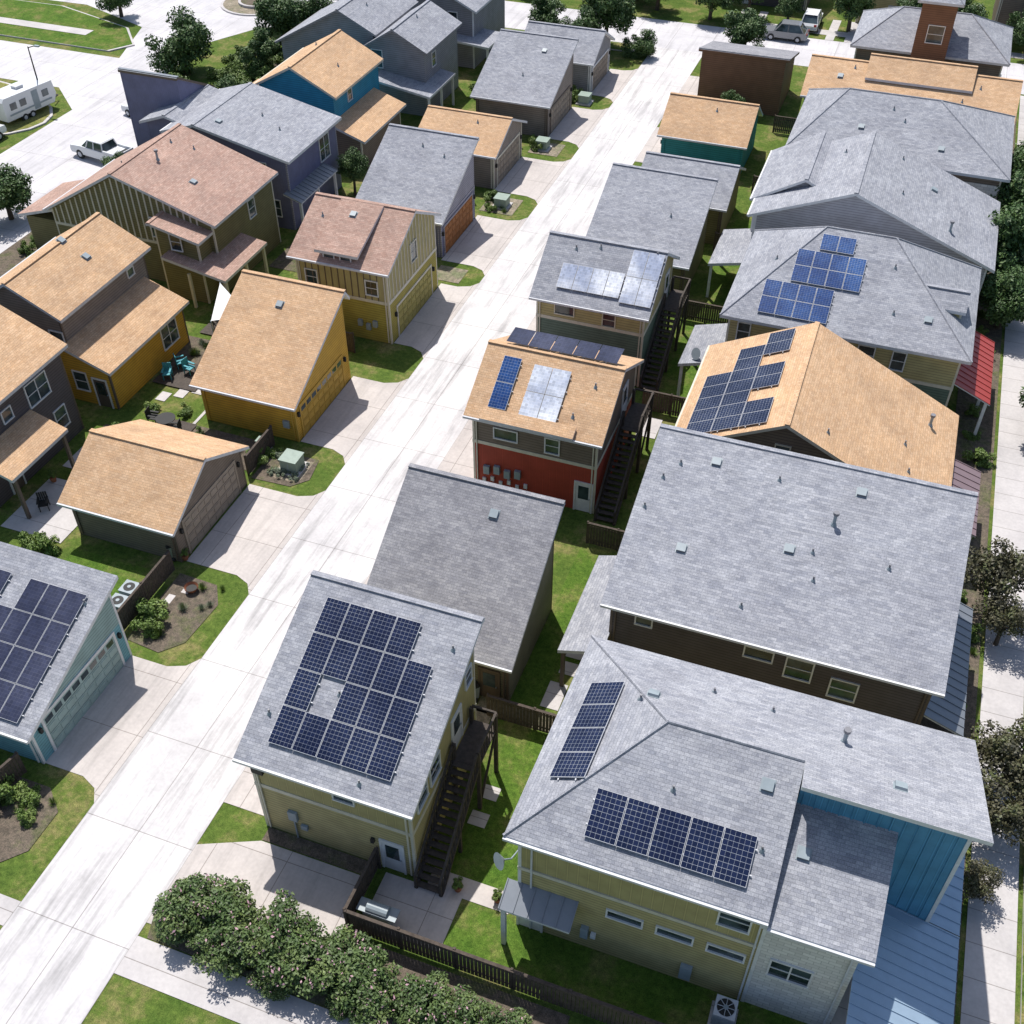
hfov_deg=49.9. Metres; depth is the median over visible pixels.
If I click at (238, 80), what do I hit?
shrub
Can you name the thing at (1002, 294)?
elm tree
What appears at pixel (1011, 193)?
elm tree
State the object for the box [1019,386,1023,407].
oak tree
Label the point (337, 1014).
crape myrtle
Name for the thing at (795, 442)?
walls
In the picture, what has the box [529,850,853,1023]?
downspouts
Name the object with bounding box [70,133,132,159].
pickup truck
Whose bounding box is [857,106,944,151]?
roof vents
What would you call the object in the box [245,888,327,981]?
crape myrtle
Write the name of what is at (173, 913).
crape myrtle
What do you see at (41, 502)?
garden chair
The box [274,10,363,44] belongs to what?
gutter
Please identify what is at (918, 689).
gutter
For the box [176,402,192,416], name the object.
shrub
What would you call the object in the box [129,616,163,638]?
shrub
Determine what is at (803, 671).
windows
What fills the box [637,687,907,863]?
roof vents
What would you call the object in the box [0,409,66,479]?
roof
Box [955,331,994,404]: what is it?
porch roof
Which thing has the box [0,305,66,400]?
roof
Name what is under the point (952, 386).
corner boards
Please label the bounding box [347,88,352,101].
windows
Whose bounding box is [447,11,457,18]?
windows
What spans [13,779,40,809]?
shrub
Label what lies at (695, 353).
satellite dish
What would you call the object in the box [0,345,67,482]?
fascia
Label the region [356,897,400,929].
barbecue grill
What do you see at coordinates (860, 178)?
ridge cap
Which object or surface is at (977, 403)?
porch posts
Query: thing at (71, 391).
corner boards
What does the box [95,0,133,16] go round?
oak tree
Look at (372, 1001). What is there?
crape myrtle
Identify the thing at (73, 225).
wall battens
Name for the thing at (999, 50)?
ridge cap
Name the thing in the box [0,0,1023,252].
street
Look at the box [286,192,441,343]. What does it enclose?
two storey garage
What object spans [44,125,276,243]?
roof
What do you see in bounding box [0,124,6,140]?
pickup truck
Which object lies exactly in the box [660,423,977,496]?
ridge cap
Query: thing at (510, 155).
garage door
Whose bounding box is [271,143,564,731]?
gravel bed
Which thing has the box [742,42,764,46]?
oak tree
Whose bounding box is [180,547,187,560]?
potted plant
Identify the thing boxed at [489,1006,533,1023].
crape myrtle
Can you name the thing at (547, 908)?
awning
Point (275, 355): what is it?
garage
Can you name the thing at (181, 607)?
ornamental grass
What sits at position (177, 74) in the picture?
shrub
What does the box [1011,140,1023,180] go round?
oak tree
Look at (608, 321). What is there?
windows
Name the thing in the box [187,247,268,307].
porch posts
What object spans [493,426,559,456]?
windows
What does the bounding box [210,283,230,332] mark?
shade sail
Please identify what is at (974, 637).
shrub
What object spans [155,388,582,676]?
stepping stones
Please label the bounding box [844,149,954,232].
roof vents
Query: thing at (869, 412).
roof
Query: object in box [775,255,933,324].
roof vents
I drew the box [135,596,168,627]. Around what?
shrub
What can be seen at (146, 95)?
walls
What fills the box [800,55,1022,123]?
roof
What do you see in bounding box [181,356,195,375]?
garden chair
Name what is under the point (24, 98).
travel trailer
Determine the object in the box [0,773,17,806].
shrub
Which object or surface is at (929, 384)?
band board
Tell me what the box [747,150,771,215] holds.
gutter
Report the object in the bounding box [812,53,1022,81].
ridge cap
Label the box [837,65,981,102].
roof vents
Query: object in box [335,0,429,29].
ridge cap
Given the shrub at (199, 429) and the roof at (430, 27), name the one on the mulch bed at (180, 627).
the shrub at (199, 429)
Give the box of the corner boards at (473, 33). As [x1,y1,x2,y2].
[472,0,504,68]
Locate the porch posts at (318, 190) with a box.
[299,173,337,221]
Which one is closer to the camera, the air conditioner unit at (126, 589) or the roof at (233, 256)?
the air conditioner unit at (126, 589)
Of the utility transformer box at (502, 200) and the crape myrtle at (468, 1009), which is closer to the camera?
the crape myrtle at (468, 1009)
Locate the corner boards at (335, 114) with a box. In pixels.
[259,66,400,154]
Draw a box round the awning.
[498,878,578,932]
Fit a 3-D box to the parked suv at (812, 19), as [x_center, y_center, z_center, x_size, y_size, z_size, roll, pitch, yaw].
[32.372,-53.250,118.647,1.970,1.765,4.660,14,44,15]
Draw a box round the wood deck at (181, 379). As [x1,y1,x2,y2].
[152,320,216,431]
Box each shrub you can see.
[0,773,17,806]
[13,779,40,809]
[14,808,36,828]
[17,240,35,254]
[18,530,46,547]
[26,534,61,555]
[29,235,34,243]
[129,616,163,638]
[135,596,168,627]
[143,401,160,413]
[168,72,189,79]
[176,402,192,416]
[194,426,203,434]
[205,66,231,78]
[220,62,241,76]
[221,53,236,64]
[228,72,250,81]
[230,63,251,80]
[231,57,248,70]
[233,79,249,84]
[234,45,243,56]
[243,58,271,79]
[245,448,268,465]
[256,67,264,75]
[261,58,275,67]
[265,446,283,458]
[266,468,274,475]
[272,41,282,54]
[273,51,283,63]
[275,467,287,476]
[288,472,298,481]
[468,83,475,90]
[483,189,496,201]
[484,203,497,212]
[528,136,542,151]
[572,84,583,94]
[572,89,578,102]
[960,589,967,603]
[961,447,996,468]
[962,430,981,441]
[964,403,980,417]
[971,623,983,643]
[975,326,989,334]
[977,309,987,317]
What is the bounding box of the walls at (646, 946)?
[521,771,967,1023]
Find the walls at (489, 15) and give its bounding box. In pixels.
[413,0,503,67]
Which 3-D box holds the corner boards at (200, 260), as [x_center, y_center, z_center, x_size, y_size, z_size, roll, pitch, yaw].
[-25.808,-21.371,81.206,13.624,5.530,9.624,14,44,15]
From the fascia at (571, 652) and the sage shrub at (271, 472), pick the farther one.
the sage shrub at (271, 472)
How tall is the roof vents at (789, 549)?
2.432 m
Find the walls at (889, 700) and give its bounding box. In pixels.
[611,611,928,723]
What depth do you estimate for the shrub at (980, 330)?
75.01 m
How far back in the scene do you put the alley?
53.90 m
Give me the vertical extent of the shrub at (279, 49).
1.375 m
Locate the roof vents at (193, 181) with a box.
[121,139,197,184]
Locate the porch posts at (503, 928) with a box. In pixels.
[500,911,506,944]
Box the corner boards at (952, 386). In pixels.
[725,315,961,406]
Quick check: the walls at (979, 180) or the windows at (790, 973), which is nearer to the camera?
the windows at (790, 973)
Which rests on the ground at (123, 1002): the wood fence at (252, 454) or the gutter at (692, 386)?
the wood fence at (252, 454)
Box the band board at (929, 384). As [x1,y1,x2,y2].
[903,378,953,390]
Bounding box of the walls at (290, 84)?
[260,67,399,169]
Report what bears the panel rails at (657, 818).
on the roof at (833, 894)
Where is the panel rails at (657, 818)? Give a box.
[557,681,757,876]
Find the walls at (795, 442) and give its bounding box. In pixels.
[731,428,837,461]
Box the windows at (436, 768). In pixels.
[331,662,472,814]
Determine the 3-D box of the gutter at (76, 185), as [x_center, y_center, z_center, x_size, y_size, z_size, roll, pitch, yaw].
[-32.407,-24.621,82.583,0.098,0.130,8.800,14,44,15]
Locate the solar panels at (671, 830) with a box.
[549,681,757,887]
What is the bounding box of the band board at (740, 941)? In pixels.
[517,866,756,948]
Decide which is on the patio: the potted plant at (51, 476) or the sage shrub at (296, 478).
the potted plant at (51, 476)
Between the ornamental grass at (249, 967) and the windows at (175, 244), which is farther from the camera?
the windows at (175, 244)
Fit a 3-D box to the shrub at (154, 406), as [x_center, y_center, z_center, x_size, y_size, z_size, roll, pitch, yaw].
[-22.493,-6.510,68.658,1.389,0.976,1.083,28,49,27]
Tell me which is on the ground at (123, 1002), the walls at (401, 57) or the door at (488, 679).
the walls at (401, 57)
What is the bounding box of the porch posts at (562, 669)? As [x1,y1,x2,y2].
[559,653,957,735]
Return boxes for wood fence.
[0,751,26,785]
[117,549,174,629]
[243,424,274,475]
[342,846,663,1023]
[345,331,355,352]
[486,693,556,732]
[586,521,624,550]
[642,388,685,416]
[681,300,727,323]
[713,232,721,250]
[751,175,758,193]
[772,115,796,133]
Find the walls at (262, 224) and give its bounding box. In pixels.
[26,177,279,302]
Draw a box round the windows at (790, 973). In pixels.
[605,908,814,989]
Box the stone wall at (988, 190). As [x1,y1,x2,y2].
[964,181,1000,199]
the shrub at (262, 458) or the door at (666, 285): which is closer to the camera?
the shrub at (262, 458)
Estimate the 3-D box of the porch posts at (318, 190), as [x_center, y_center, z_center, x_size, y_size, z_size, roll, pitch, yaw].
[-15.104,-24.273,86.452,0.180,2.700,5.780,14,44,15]
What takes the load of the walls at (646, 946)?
on the ground at (123, 1002)
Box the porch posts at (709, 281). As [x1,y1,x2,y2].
[706,266,721,296]
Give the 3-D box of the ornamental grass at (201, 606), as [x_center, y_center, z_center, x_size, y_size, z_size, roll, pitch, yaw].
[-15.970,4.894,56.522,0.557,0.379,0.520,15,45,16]
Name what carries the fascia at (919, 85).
attached to the roof at (999, 95)
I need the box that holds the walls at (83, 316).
[0,257,147,340]
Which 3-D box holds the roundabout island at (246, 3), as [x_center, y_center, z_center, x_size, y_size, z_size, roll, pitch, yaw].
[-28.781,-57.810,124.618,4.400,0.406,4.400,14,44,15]
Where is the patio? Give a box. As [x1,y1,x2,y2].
[1,411,662,827]
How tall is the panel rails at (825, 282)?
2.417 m
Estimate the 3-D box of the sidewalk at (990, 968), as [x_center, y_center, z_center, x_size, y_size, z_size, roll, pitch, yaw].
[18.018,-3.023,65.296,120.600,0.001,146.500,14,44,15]
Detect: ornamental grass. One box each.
[13,801,26,812]
[46,797,57,805]
[153,627,164,636]
[178,602,188,611]
[188,347,196,355]
[197,604,206,610]
[198,582,208,589]
[244,956,254,972]
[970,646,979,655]
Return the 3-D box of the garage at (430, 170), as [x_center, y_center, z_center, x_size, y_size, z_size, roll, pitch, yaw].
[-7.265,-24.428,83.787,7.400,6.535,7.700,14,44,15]
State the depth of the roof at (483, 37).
108.19 m
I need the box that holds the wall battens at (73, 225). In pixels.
[55,178,197,243]
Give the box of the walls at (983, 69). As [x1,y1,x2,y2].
[855,48,1000,76]
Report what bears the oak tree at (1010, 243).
on the sidewalk at (990, 968)
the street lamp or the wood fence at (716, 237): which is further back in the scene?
the street lamp
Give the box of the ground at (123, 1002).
[0,0,1023,1023]
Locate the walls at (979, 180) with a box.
[951,174,999,185]
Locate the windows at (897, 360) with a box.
[735,321,907,371]
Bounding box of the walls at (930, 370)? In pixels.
[727,320,958,386]
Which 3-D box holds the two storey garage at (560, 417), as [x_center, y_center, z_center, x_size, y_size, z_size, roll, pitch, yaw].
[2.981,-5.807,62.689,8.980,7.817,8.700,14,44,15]
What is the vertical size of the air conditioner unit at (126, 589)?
1.040 m
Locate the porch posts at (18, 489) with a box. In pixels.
[13,435,74,518]
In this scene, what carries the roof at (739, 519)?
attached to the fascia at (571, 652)
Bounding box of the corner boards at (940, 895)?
[518,840,971,1001]
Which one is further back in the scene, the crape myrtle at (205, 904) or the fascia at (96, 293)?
the fascia at (96, 293)
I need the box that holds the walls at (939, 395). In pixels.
[911,314,959,405]
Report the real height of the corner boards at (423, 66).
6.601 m
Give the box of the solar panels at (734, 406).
[686,328,795,432]
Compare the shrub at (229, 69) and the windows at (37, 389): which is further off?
the shrub at (229, 69)
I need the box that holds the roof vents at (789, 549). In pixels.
[642,457,890,608]
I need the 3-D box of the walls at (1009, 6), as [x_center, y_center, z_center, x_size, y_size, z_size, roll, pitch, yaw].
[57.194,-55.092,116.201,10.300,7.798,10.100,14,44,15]
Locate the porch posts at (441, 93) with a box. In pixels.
[428,77,454,106]
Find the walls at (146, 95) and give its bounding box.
[121,73,340,229]
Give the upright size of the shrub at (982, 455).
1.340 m
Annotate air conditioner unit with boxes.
[112,579,141,616]
[707,994,738,1023]
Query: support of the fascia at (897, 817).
attached to the soffit
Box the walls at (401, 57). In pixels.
[282,10,457,115]
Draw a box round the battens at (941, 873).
[801,792,960,917]
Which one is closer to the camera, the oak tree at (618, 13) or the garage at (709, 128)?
the garage at (709, 128)
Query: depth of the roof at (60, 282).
68.85 m
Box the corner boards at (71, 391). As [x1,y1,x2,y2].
[59,355,84,428]
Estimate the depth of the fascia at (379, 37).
98.93 m
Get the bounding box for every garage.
[0,542,131,763]
[56,419,249,562]
[189,269,350,441]
[232,570,498,896]
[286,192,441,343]
[356,123,478,257]
[367,463,564,699]
[418,105,526,188]
[462,327,653,525]
[470,28,578,136]
[525,20,614,91]
[529,230,690,391]
[586,162,717,290]
[641,151,745,243]
[657,92,762,173]
[697,41,799,115]
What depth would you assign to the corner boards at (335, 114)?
91.96 m
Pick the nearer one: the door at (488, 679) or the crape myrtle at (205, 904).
the crape myrtle at (205, 904)
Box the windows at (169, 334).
[48,265,179,391]
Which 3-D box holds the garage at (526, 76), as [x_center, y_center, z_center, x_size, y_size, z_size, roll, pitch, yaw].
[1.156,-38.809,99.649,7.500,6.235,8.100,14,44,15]
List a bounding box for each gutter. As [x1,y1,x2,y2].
[0,237,55,277]
[42,159,114,210]
[255,48,302,82]
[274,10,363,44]
[502,836,874,967]
[600,604,944,697]
[675,345,709,425]
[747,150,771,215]
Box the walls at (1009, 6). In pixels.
[992,0,1023,36]
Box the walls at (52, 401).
[0,355,82,506]
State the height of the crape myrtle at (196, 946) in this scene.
1.212 m
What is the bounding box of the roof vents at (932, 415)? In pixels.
[827,413,935,473]
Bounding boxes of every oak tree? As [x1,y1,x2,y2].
[0,162,34,219]
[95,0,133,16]
[100,150,123,165]
[238,27,279,69]
[253,0,308,38]
[527,0,566,23]
[581,0,637,34]
[620,29,657,58]
[644,0,665,10]
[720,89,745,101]
[723,7,768,44]
[734,0,763,10]
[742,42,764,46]
[832,0,875,31]
[896,0,922,7]
[957,0,989,18]
[987,202,1023,283]
[1005,10,1023,52]
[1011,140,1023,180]
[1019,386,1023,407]
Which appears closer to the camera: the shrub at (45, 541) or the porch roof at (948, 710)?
the porch roof at (948, 710)
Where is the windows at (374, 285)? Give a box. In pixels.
[304,238,417,297]
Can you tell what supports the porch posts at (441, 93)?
on the ground at (123, 1002)
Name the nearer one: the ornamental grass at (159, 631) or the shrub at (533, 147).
the ornamental grass at (159, 631)
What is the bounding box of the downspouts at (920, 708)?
[612,611,926,723]
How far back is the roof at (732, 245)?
78.01 m
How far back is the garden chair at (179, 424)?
66.76 m
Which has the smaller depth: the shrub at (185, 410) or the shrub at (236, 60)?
the shrub at (185, 410)
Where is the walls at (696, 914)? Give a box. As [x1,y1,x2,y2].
[521,847,762,945]
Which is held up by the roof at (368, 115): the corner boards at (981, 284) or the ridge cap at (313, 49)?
the ridge cap at (313, 49)
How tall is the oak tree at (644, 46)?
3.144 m
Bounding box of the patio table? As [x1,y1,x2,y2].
[155,412,174,425]
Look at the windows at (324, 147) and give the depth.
86.84 m
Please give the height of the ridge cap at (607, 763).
2.518 m
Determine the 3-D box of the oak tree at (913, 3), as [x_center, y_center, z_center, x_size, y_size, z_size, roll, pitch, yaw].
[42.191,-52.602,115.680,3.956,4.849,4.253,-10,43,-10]
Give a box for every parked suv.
[121,104,129,116]
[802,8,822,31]
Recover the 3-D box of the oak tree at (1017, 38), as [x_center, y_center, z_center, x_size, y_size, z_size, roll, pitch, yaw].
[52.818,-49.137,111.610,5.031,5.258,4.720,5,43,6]
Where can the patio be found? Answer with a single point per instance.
(59, 521)
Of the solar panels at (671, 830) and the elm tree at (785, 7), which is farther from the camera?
the elm tree at (785, 7)
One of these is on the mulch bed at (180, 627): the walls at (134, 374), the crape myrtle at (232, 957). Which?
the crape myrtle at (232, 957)
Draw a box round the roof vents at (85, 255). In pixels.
[56,236,91,260]
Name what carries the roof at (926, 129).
on the walls at (979, 180)
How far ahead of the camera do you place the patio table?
67.13 m
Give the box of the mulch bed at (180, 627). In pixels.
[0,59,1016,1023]
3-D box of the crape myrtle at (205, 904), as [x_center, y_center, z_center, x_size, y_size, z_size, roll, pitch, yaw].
[-11.630,15.541,43.464,2.891,2.096,2.830,-12,44,-13]
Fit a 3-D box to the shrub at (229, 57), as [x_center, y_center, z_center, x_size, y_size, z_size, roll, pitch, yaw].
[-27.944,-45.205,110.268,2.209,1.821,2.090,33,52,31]
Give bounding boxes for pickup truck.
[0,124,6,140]
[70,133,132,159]
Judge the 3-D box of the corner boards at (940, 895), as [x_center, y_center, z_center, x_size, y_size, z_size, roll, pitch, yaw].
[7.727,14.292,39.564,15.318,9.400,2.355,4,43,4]
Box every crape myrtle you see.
[152,873,207,946]
[184,871,255,942]
[185,923,228,965]
[195,891,271,980]
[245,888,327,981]
[246,961,295,1000]
[269,923,338,998]
[313,923,387,1000]
[325,985,351,1021]
[331,945,410,1023]
[389,970,455,1023]
[434,984,505,1023]
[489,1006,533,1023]
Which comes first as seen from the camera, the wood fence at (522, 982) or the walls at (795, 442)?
the wood fence at (522, 982)
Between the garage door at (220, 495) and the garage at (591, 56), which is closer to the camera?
the garage door at (220, 495)
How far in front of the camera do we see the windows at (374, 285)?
72.62 m
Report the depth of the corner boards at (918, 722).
47.43 m
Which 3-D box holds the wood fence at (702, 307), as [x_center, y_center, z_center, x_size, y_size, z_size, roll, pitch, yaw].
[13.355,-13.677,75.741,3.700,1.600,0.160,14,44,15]
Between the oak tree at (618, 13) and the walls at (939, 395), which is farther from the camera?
the oak tree at (618, 13)
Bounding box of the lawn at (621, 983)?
[65,215,806,1023]
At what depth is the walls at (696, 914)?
39.54 m
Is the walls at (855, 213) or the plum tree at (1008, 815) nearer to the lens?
the plum tree at (1008, 815)
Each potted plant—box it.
[47,470,56,482]
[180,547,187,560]
[451,876,463,892]
[491,887,502,903]
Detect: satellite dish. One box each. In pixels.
[493,850,518,869]
[691,348,700,359]
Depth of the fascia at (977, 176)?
79.76 m
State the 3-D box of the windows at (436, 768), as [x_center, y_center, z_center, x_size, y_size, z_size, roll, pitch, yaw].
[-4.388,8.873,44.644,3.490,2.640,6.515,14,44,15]
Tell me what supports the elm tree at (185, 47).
on the ground at (123, 1002)
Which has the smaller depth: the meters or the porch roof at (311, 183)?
the meters
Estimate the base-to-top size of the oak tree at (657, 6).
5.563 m
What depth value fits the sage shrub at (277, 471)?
64.17 m
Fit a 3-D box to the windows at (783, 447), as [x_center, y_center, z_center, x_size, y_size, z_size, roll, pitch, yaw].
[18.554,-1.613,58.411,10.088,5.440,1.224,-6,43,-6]
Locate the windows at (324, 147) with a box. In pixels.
[257,132,330,217]
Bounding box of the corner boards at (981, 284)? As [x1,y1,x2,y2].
[751,215,986,293]
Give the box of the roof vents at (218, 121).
[214,112,280,130]
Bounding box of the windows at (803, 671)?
[634,616,859,703]
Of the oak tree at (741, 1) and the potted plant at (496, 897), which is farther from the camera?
the oak tree at (741, 1)
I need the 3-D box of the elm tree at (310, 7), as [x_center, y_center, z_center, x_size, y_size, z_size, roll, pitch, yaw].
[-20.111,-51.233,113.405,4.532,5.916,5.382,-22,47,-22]
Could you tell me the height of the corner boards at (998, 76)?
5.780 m
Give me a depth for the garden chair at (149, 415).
67.51 m
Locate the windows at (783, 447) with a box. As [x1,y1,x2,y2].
[774,443,790,450]
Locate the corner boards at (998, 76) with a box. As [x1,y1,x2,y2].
[854,48,1002,76]
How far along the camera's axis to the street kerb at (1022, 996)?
42.42 m
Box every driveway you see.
[45,69,636,801]
[147,76,698,949]
[741,9,858,42]
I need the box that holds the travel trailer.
[0,75,57,122]
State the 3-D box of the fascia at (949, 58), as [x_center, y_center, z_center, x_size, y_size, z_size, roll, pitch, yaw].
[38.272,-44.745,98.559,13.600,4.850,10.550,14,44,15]
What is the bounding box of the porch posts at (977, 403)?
[676,366,986,434]
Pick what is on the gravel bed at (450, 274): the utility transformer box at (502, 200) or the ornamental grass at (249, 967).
the utility transformer box at (502, 200)
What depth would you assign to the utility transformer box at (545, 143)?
96.27 m
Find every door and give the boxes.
[9,474,26,494]
[41,631,125,750]
[90,377,114,408]
[181,460,241,553]
[298,354,345,436]
[396,264,432,335]
[443,192,473,254]
[478,666,499,697]
[496,132,519,185]
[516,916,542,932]
[550,85,570,133]
[591,48,608,91]
[663,268,669,296]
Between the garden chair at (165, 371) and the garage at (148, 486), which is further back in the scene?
the garden chair at (165, 371)
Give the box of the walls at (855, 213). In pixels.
[755,182,984,283]
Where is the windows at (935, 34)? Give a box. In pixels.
[924,24,945,44]
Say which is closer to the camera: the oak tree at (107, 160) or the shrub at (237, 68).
the oak tree at (107, 160)
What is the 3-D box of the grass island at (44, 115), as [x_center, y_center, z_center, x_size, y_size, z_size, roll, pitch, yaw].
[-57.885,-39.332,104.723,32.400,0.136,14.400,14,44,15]
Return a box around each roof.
[0,214,187,373]
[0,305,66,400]
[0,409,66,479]
[18,179,266,280]
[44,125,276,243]
[118,69,340,161]
[253,31,405,141]
[278,0,461,53]
[284,162,337,202]
[378,69,454,96]
[457,28,498,47]
[458,0,488,11]
[505,637,993,962]
[558,555,616,650]
[601,428,976,693]
[676,323,958,485]
[678,323,727,363]
[709,229,751,262]
[721,228,980,361]
[749,132,1000,270]
[786,89,1014,179]
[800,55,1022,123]
[846,855,964,1023]
[851,0,1012,63]
[924,602,973,736]
[951,459,980,536]
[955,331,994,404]
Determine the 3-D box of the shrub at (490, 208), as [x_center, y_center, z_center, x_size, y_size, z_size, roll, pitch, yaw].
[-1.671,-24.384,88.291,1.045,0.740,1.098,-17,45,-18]
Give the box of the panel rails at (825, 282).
[757,240,867,320]
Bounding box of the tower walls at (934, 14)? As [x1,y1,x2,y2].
[910,3,957,61]
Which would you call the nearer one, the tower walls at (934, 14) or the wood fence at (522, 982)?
the wood fence at (522, 982)
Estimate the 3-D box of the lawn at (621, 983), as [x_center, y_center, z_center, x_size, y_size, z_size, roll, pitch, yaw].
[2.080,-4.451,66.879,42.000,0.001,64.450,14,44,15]
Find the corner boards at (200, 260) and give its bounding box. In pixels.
[51,180,280,303]
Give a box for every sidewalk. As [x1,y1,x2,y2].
[0,17,93,34]
[0,23,1023,1023]
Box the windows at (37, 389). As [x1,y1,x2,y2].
[0,369,70,427]
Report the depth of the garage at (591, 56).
105.11 m
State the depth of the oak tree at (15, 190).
85.31 m
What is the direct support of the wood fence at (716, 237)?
on the ground at (123, 1002)
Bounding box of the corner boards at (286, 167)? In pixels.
[120,72,341,229]
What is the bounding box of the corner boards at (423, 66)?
[281,30,458,109]
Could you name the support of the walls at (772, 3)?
on the ground at (123, 1002)
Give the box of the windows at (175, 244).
[148,196,256,251]
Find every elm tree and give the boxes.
[144,5,213,74]
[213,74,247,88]
[297,0,333,18]
[336,146,369,195]
[561,4,603,28]
[695,0,733,19]
[774,0,803,18]
[978,266,1023,328]
[990,168,1023,223]
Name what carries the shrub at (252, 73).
on the mulch bed at (180, 627)
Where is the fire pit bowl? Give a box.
[184,581,197,593]
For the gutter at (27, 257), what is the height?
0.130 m
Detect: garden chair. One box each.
[35,491,50,511]
[144,406,158,422]
[161,362,172,379]
[171,418,181,428]
[173,353,182,369]
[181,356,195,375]
[211,315,218,327]
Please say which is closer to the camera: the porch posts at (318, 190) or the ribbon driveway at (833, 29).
the porch posts at (318, 190)
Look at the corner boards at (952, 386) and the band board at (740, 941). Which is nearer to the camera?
the band board at (740, 941)
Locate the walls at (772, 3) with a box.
[727,0,809,9]
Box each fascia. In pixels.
[0,247,189,376]
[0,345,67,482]
[17,172,277,283]
[118,70,341,203]
[256,59,405,143]
[275,2,461,99]
[455,0,494,49]
[498,762,993,1020]
[557,605,961,736]
[678,309,989,405]
[708,180,994,273]
[722,425,974,536]
[802,77,971,97]
[850,0,1009,66]
[944,170,1009,182]
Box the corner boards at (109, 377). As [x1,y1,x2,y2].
[58,256,189,409]
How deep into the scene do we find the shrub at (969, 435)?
66.73 m
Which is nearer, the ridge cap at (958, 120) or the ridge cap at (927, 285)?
the ridge cap at (927, 285)
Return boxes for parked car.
[764,19,809,43]
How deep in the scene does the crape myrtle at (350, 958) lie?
41.58 m
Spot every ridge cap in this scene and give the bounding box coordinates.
[1,212,99,330]
[107,123,180,223]
[118,67,251,124]
[287,29,340,67]
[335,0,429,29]
[503,634,804,836]
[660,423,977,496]
[719,226,981,362]
[785,321,819,425]
[786,88,1015,180]
[804,131,875,193]
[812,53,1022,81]
[850,0,1013,64]
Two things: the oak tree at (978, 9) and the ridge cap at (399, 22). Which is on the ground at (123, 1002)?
the oak tree at (978, 9)
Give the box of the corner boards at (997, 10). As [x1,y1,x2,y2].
[993,0,1000,20]
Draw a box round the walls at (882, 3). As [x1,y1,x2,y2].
[856,0,910,22]
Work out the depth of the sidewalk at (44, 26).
118.87 m
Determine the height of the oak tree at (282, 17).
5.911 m
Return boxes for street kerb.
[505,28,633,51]
[1020,881,1023,1023]
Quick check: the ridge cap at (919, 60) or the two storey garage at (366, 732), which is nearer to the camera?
the two storey garage at (366, 732)
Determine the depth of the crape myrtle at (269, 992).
41.53 m
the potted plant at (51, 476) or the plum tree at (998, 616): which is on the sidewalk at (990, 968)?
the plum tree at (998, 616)
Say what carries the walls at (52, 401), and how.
on the ground at (123, 1002)
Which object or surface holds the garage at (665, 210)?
on the ground at (123, 1002)
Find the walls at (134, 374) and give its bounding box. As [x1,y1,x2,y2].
[60,311,188,408]
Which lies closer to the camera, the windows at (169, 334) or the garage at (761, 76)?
the windows at (169, 334)
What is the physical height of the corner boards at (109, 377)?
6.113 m
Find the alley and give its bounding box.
[0,47,701,1023]
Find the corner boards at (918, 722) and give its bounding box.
[608,610,931,724]
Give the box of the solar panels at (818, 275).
[757,234,866,323]
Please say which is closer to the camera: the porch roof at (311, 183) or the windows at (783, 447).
the windows at (783, 447)
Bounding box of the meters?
[579,924,692,980]
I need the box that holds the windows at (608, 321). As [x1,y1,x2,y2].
[554,304,615,328]
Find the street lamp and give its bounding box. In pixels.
[27,45,39,79]
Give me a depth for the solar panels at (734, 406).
59.62 m
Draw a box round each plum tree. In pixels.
[962,857,1005,904]
[964,535,1023,604]
[967,714,1023,800]
[971,589,1023,645]
[982,773,1023,847]
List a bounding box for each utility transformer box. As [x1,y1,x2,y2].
[278,448,309,477]
[492,192,512,210]
[535,136,552,152]
[575,91,593,106]
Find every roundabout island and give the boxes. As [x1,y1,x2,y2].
[220,0,256,15]
[238,0,255,8]
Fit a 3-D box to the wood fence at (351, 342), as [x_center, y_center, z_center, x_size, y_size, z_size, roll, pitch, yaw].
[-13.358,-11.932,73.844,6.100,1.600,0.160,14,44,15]
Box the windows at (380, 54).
[370,48,436,67]
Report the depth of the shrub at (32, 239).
83.97 m
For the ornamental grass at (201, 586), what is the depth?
57.52 m
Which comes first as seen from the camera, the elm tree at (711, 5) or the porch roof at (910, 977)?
the porch roof at (910, 977)
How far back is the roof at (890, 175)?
75.83 m
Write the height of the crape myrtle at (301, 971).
2.096 m
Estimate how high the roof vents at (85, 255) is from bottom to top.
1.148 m

